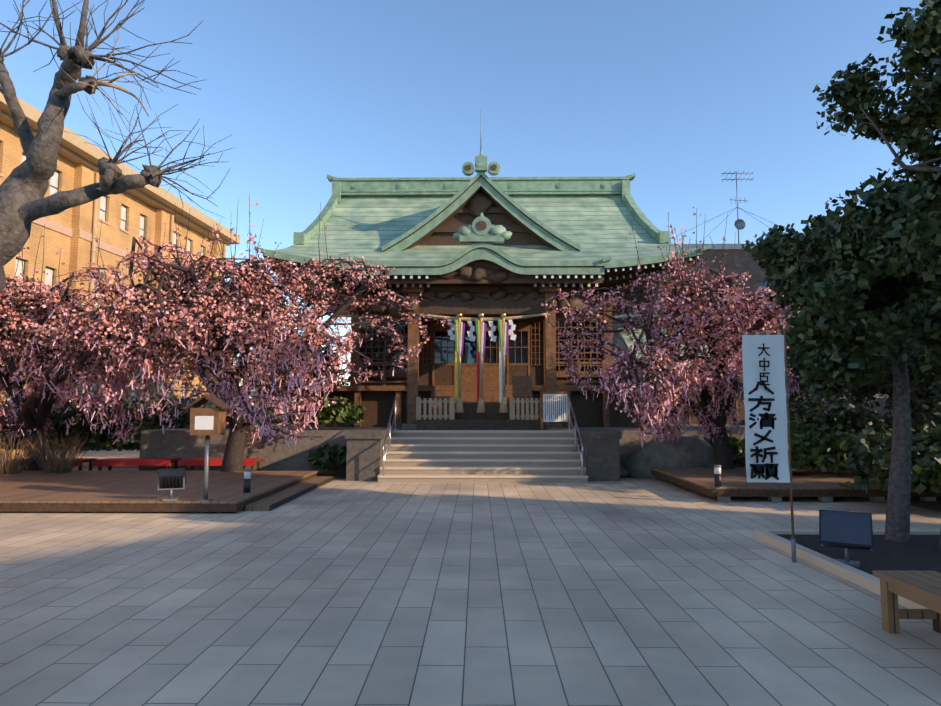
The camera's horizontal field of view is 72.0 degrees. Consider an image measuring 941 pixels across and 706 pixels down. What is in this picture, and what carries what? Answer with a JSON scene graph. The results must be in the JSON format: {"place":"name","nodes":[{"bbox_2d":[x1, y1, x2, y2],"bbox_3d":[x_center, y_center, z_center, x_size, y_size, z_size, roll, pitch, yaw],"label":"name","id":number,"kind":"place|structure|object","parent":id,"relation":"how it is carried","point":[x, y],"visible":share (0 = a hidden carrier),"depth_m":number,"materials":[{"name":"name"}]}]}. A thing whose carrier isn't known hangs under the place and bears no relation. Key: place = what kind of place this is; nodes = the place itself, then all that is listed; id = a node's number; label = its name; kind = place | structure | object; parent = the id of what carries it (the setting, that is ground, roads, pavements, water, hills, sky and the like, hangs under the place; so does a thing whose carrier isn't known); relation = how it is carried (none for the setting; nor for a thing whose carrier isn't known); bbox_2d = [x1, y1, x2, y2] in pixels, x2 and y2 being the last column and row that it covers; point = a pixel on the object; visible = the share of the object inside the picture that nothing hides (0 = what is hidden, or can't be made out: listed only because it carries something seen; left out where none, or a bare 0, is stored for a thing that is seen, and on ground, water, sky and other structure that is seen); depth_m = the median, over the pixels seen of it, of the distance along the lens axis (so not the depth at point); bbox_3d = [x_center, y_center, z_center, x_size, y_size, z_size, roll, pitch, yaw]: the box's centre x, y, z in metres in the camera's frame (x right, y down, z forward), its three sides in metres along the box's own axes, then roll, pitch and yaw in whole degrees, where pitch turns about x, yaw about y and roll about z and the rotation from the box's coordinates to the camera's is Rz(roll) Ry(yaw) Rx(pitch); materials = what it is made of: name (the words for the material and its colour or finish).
{"place":"outdoors","nodes":[
{"label":"outdoors","id":0,"kind":"place"},
{"bbox_2d":[240,330,349,399],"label":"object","id":1,"kind":"object","parent":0,"point":[326,357],"depth_m":23.52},
{"bbox_2d":[0,449,940,705],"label":"ground","id":2,"kind":"structure","parent":0,"point":[621,592],"depth_m":5.51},
{"bbox_2d":[0,0,235,292],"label":"bare tree","id":3,"kind":"object","parent":2,"relation":"on","point":[24,203],"visible":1,"depth_m":5.21,"materials":[{"name":"grey plant"}]},
{"bbox_2d":[0,92,240,458],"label":"building","id":4,"kind":"structure","parent":2,"relation":"on","point":[126,216],"depth_m":26.18,"materials":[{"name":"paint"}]},
{"bbox_2d":[0,380,257,451],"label":"hedge","id":5,"kind":"object","parent":2,"relation":"on","point":[99,440],"depth_m":18.76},
{"bbox_2d":[0,470,332,512],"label":"deck","id":6,"kind":"structure","parent":2,"relation":"on","point":[84,491],"depth_m":11.74,"materials":[{"name":"brown wood"}]},
{"bbox_2d":[0,432,13,453],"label":"ornamental grass","id":7,"kind":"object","parent":6,"relation":"on","point":[4,443],"depth_m":15.41,"materials":[{"name":"plant"}]},
{"bbox_2d":[0,431,45,474],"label":"ornamental grass","id":8,"kind":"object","parent":6,"relation":"on","point":[6,467],"depth_m":14.87,"materials":[{"name":"beige plant"}]},
{"bbox_2d":[6,458,97,470],"bbox_3d":[-10.601,2.896,16.412,1.940,0.412,0.643,0,-5,1],"label":"red bench","id":9,"kind":"object","parent":6,"relation":"on","point":[79,464],"visible":0.4,"depth_m":16.29,"materials":[{"name":"fabric"}]},
{"bbox_2d":[25,431,91,473],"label":"ornamental grass","id":10,"kind":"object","parent":6,"relation":"on","point":[56,467],"depth_m":14.99,"materials":[{"name":"brown plant"}]},
{"bbox_2d":[0,221,175,470],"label":"cherry tree","id":11,"kind":"object","parent":6,"relation":"on","point":[32,402],"depth_m":14.57,"materials":[{"name":"pink plant"}]},
{"bbox_2d":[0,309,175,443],"bbox_3d":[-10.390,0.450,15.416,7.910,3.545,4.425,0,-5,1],"label":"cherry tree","id":12,"kind":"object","parent":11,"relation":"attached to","point":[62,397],"visible":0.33,"depth_m":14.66,"materials":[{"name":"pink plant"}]},
{"bbox_2d":[93,458,182,470],"bbox_3d":[-8.402,2.893,16.387,1.940,0.412,0.643,0,-5,1],"label":"red bench","id":13,"kind":"object","parent":6,"relation":"on","point":[111,462],"visible":0.79,"depth_m":16.08,"materials":[{"name":"fabric"}]},
{"bbox_2d":[158,468,185,500],"bbox_3d":[-4.841,2.127,10.483,0.408,0.509,0.322,2,-5,-19],"label":"floodlight","id":14,"kind":"object","parent":6,"relation":"on","point":[170,479],"visible":1,"depth_m":10.43,"materials":[{"name":"metal"}]},
{"bbox_2d":[183,394,232,500],"bbox_3d":[-4.281,1.531,10.532,0.655,1.705,0.420,0,-5,1],"label":"sign box","id":15,"kind":"object","parent":6,"relation":"on","point":[207,422],"visible":1,"depth_m":10.43,"materials":[{"name":"brown wood"}]},
{"bbox_2d":[178,458,263,470],"bbox_3d":[-6.301,2.896,16.412,1.940,0.412,0.643,0,-5,1],"label":"red bench","id":16,"kind":"object","parent":6,"relation":"on","point":[193,462],"visible":0.77,"depth_m":16.11,"materials":[{"name":"fabric"}]},
{"bbox_2d":[242,469,250,493],"bbox_3d":[-3.905,2.246,11.330,0.150,0.420,0.150,0,-5,1],"label":"bollard","id":17,"kind":"object","parent":6,"relation":"on","point":[247,483],"visible":1,"depth_m":11.28,"materials":[{"name":"metal"}]},
{"bbox_2d":[42,196,459,471],"bbox_3d":[-5.048,-0.301,15.320,9.547,6.727,5.336,0,-5,1],"label":"cherry tree","id":18,"kind":"object","parent":6,"relation":"on","point":[182,360],"depth_m":14.20,"materials":[{"name":"pink plant"}]},
{"bbox_2d":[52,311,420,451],"bbox_3d":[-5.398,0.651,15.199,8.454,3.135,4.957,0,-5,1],"label":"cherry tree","id":19,"kind":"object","parent":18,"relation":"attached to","point":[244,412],"visible":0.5,"depth_m":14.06,"materials":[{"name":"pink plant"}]},
{"bbox_2d":[139,423,814,480],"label":"shrine platform","id":20,"kind":"structure","parent":2,"relation":"on","point":[608,452],"depth_m":16.95,"materials":[{"name":"stone"}]},
{"bbox_2d":[249,395,301,425],"bbox_3d":[-5.559,1.542,17.750,2.030,0.895,1.513,0,-5,1],"label":"hedge","id":21,"kind":"object","parent":20,"relation":"on","point":[290,420],"depth_m":17.53,"materials":[{"name":"green plant"}]},
{"bbox_2d":[300,393,366,424],"bbox_3d":[-3.765,1.536,17.653,1.944,0.871,1.340,0,-5,1],"label":"hedge","id":22,"kind":"object","parent":20,"relation":"on","point":[342,411],"visible":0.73,"depth_m":17.28,"materials":[{"name":"green plant"}]},
{"bbox_2d":[310,263,653,429],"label":"shrine hall","id":23,"kind":"structure","parent":20,"relation":"on","point":[422,388],"depth_m":20.06,"materials":[{"name":"brown wood"}]},
{"bbox_2d":[254,126,710,315],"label":"shrine roof","id":24,"kind":"structure","parent":23,"relation":"on","point":[571,233],"depth_m":21.45,"materials":[{"name":"green metal"}]},
{"bbox_2d":[418,312,546,412],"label":"hanging bell ropes","id":25,"kind":"object","parent":24,"relation":"attached to","point":[458,337],"visible":0.98,"depth_m":17.93,"materials":[{"name":"fabric"}]},
{"bbox_2d":[540,391,570,429],"bbox_3d":[2.258,1.533,17.237,0.800,1.030,0.070,0,-5,1],"label":"notice board","id":26,"kind":"object","parent":20,"relation":"on","point":[553,406],"visible":0.96,"depth_m":17.23,"materials":[{"name":"white paper"}]},
{"bbox_2d":[709,433,745,464],"bbox_3d":[6.820,2.425,16.682,1.742,0.974,1.309,-3,-6,31],"label":"bush","id":27,"kind":"object","parent":20,"relation":"on","point":[737,449],"depth_m":16.35,"materials":[{"name":"green plant"}]},
{"bbox_2d":[790,396,912,445],"bbox_3d":[9.605,1.903,16.472,3.566,1.598,2.653,0,-5,1],"label":"hedge","id":28,"kind":"object","parent":20,"relation":"on","point":[860,417],"visible":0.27,"depth_m":16.17,"materials":[{"name":"green plant"}]},
{"bbox_2d":[378,430,587,482],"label":"stone stairs","id":29,"kind":"structure","parent":2,"relation":"on","point":[482,456],"depth_m":15.70,"materials":[{"name":"stone"}]},
{"bbox_2d":[382,397,583,475],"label":"handrails","id":30,"kind":"object","parent":2,"relation":"on","point":[389,427],"visible":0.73,"depth_m":15.88,"materials":[{"name":"metal"}]},
{"bbox_2d":[172,394,940,436],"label":"hedge","id":31,"kind":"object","parent":2,"relation":"on","point":[882,406],"depth_m":21.40,"materials":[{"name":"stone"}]},
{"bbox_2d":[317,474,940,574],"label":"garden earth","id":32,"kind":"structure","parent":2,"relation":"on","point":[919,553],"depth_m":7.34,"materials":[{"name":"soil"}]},
{"bbox_2d":[306,443,346,470],"bbox_3d":[-3.319,2.623,16.358,1.626,0.672,1.075,0,-5,1],"label":"shrub","id":33,"kind":"object","parent":32,"relation":"on","point":[328,457],"depth_m":16.15,"materials":[{"name":"green plant"}]},
{"bbox_2d":[620,466,628,476],"bbox_3d":[3.507,2.969,16.219,0.839,0.509,0.677,0,-5,1],"label":"rock","id":34,"kind":"object","parent":32,"relation":"on","point":[624,472],"visible":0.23,"depth_m":15.94,"materials":[{"name":"grey stone"}]},
{"bbox_2d":[626,436,713,477],"bbox_3d":[5.034,2.762,16.314,2.346,1.358,1.356,0,-5,1],"label":"rock","id":35,"kind":"object","parent":32,"relation":"on","point":[685,451],"visible":0.54,"depth_m":15.83,"materials":[{"name":"grey stone"}]},
{"bbox_2d":[819,460,863,472],"bbox_3d":[8.711,2.706,14.803,1.297,0.988,1.012,0,-5,1],"label":"rock","id":36,"kind":"object","parent":32,"relation":"on","point":[846,470],"depth_m":14.39,"materials":[{"name":"grey stone"}]},
{"bbox_2d":[819,510,873,566],"bbox_3d":[3.912,1.928,6.747,0.480,0.536,0.341,-3,-6,31],"label":"floodlight","id":37,"kind":"object","parent":32,"relation":"on","point":[846,530],"visible":1,"depth_m":6.69,"materials":[{"name":"metal"}]},
{"bbox_2d":[834,412,940,494],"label":"hedge","id":38,"kind":"object","parent":32,"relation":"on","point":[871,471],"visible":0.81,"depth_m":10.65,"materials":[{"name":"green plant"}]},
{"bbox_2d":[613,328,744,425],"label":"shrine side building","id":39,"kind":"structure","parent":2,"relation":"on","point":[741,414],"depth_m":24.76,"materials":[{"name":"brown wood"}]},
{"bbox_2d":[740,330,795,561],"bbox_3d":[3.304,1.017,7.202,0.524,2.550,0.048,0,-5,1],"label":"nobori banner","id":40,"kind":"object","parent":2,"relation":"on","point":[767,419],"visible":1,"depth_m":7.22,"materials":[{"name":"fabric"}]},
{"bbox_2d":[650,467,940,500],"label":"deck","id":41,"kind":"structure","parent":2,"relation":"on","point":[822,486],"depth_m":12.08,"materials":[{"name":"brown wood"}]},
{"bbox_2d":[714,465,722,487],"bbox_3d":[4.430,2.210,11.600,0.150,0.400,0.150,0,-5,1],"label":"bollard","id":42,"kind":"object","parent":41,"relation":"on","point":[717,477],"visible":1,"depth_m":11.55,"materials":[{"name":"metal"}]},
{"bbox_2d":[741,411,858,471],"bbox_3d":[7.324,1.907,14.235,2.633,1.270,2.121,0,-5,1],"label":"hedge","id":43,"kind":"object","parent":41,"relation":"on","point":[810,445],"visible":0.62,"depth_m":13.73,"materials":[{"name":"green plant"}]},
{"bbox_2d":[804,304,940,442],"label":"shrub","id":44,"kind":"object","parent":41,"relation":"on","point":[928,384],"depth_m":12.75,"materials":[{"name":"green plant"}]},
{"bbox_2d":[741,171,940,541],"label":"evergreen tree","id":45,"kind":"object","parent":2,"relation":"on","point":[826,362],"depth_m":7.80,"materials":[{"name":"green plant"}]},
{"bbox_2d":[754,529,939,608],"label":"kerb stone","id":46,"kind":"object","parent":2,"relation":"on","point":[865,580],"visible":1,"depth_m":6.93,"materials":[{"name":"stone"}]},
{"bbox_2d":[872,570,940,633],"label":"bench","id":47,"kind":"object","parent":2,"relation":"on","point":[922,588],"visible":1,"depth_m":4.83,"materials":[{"name":"brown wood"}]},
{"bbox_2d":[0,0,940,406],"label":"sky","id":48,"kind":"structure","parent":0,"point":[678,96],"materials":[{"name":"blue"}]},
{"bbox_2d":[541,207,801,468],"bbox_3d":[4.745,-0.133,15.113,5.969,6.353,4.490,0,-5,1],"label":"cherry tree","id":49,"kind":"object","parent":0,"point":[678,341],"depth_m":14.56,"materials":[{"name":"pink plant"}]},
{"bbox_2d":[566,321,799,449],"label":"blossoms","id":50,"kind":"object","parent":49,"relation":"attached to","point":[681,407],"visible":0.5,"depth_m":14.29,"materials":[{"name":"pink plant"}]},
{"bbox_2d":[612,244,879,393],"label":"building","id":51,"kind":"structure","parent":0,"point":[744,261],"depth_m":40.30,"materials":[{"name":"brick"}]},
{"bbox_2d":[668,171,773,243],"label":"roof antenna","id":52,"kind":"object","parent":51,"relation":"on","point":[739,224],"visible":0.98,"depth_m":42.15,"materials":[{"name":"grey metal"}]},
{"bbox_2d":[726,304,824,420],"bbox_3d":[9.217,0.735,19.369,3.558,5.358,4.215,0,-5,1],"label":"shrub","id":53,"kind":"object","parent":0,"point":[800,400],"depth_m":17.92,"materials":[{"name":"green plant"}]},
{"bbox_2d":[812,0,940,548],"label":"evergreen tree","id":54,"kind":"object","parent":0,"point":[921,243],"depth_m":8.17,"materials":[{"name":"green plant"}]},
{"bbox_2d":[850,307,939,441],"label":"shrub","id":55,"kind":"object","parent":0,"point":[868,401],"depth_m":17.26,"materials":[{"name":"green plant"}]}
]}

